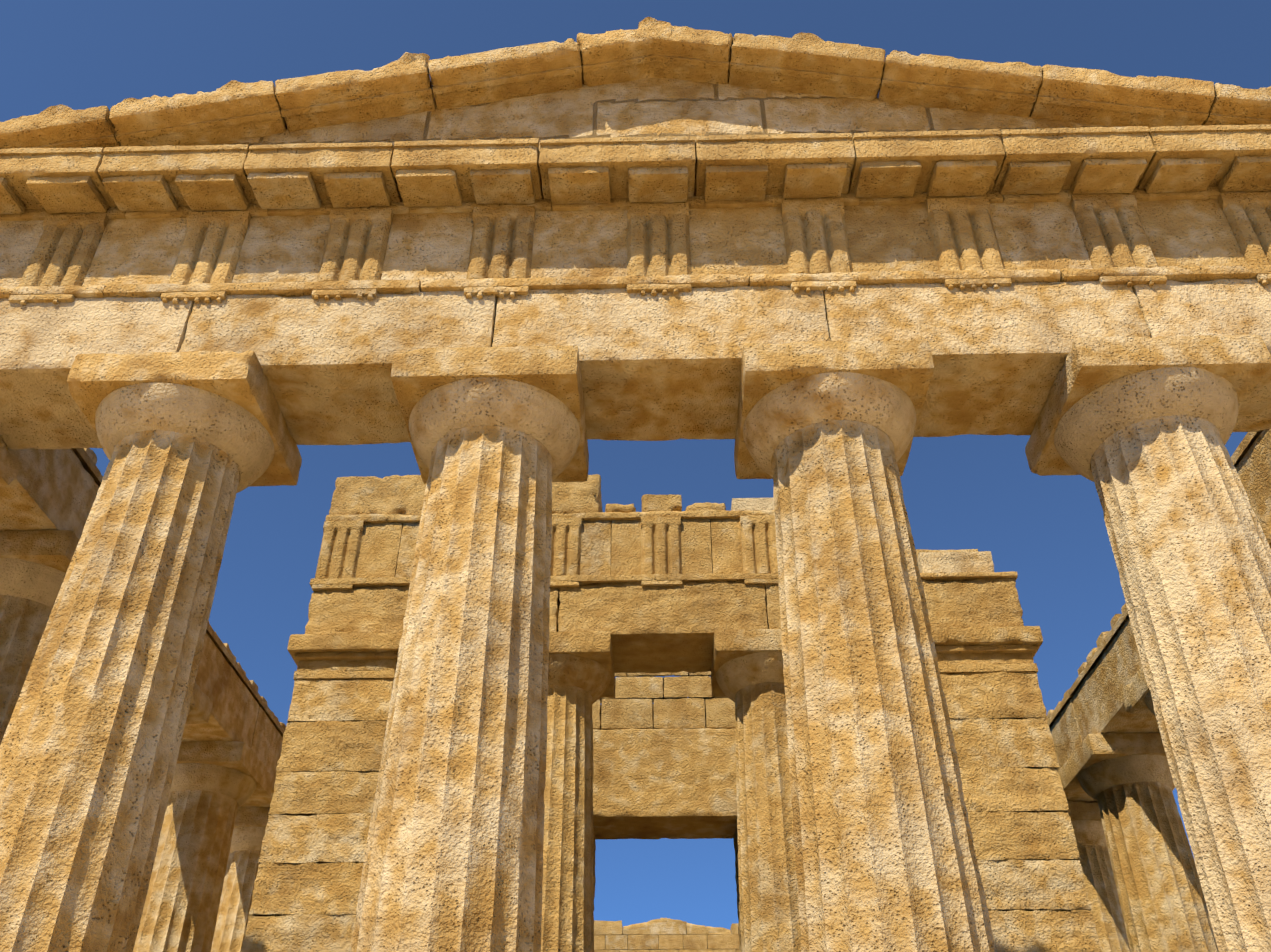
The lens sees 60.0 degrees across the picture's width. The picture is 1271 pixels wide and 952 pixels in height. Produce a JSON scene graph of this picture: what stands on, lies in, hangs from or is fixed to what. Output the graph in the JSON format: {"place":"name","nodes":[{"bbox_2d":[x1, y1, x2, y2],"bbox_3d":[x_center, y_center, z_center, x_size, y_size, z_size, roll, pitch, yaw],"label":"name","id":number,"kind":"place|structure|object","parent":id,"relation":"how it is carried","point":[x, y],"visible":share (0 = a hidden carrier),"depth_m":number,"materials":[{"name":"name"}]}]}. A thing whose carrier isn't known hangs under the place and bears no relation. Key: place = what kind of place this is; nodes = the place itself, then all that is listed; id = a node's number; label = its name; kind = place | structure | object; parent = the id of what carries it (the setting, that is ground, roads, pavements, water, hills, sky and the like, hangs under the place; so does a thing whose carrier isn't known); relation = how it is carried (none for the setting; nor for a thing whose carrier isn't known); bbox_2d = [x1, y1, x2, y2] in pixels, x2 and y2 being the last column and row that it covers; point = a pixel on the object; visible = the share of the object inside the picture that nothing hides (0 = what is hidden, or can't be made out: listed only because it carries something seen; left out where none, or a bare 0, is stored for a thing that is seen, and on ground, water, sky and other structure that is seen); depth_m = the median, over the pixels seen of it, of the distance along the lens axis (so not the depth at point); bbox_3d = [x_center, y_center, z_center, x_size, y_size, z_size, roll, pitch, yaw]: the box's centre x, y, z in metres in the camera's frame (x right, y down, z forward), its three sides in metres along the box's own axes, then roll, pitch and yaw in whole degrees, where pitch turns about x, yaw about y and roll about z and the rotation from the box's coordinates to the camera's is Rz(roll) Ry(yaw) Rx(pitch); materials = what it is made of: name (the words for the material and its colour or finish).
{"place":"outdoors","nodes":[
{"label":"outdoors","id":0,"kind":"place"},
{"bbox_2d":[0,0,1270,929],"label":"sky","id":1,"kind":"structure","parent":0,"point":[968,491],"materials":[{"name":"blue"}]},
{"bbox_3d":[0.699,16.558,21.949,19.456,1.942,41.953,-1,-36,1],"label":"stepped temple platform","id":2,"kind":"object","parent":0,"visible":0},
{"bbox_2d":[0,335,1270,951],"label":"columns","id":3,"kind":"structure","parent":2,"relation":"on","point":[1138,431],"depth_m":8.99,"materials":[{"name":"stone"}]},
{"bbox_2d":[0,124,1270,449],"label":"entablature","id":4,"kind":"structure","parent":3,"relation":"on","point":[658,282],"depth_m":11.26,"materials":[{"name":"stone"}]},
{"bbox_2d":[0,17,1270,150],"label":"pediment","id":5,"kind":"structure","parent":4,"relation":"attached to","point":[651,77],"depth_m":12.41,"materials":[{"name":"stone"}]},
{"bbox_2d":[0,514,1270,951],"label":"side columns","id":6,"kind":"structure","parent":2,"relation":"on","point":[1140,876],"depth_m":17.31,"materials":[{"name":"beige stone"}]},
{"bbox_2d":[0,429,1270,948],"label":"side entablature","id":7,"kind":"structure","parent":6,"relation":"on","point":[50,489],"depth_m":17.27,"materials":[{"name":"beige stone"}]},
{"bbox_2d":[541,629,800,951],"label":"inner columns","id":8,"kind":"structure","parent":2,"relation":"on","point":[747,676],"depth_m":14.04,"materials":[{"name":"stone"}]},
{"bbox_2d":[242,474,1101,951],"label":"cella","id":9,"kind":"structure","parent":2,"relation":"on","point":[660,586],"depth_m":15.23,"materials":[{"name":"stone"}]}
]}

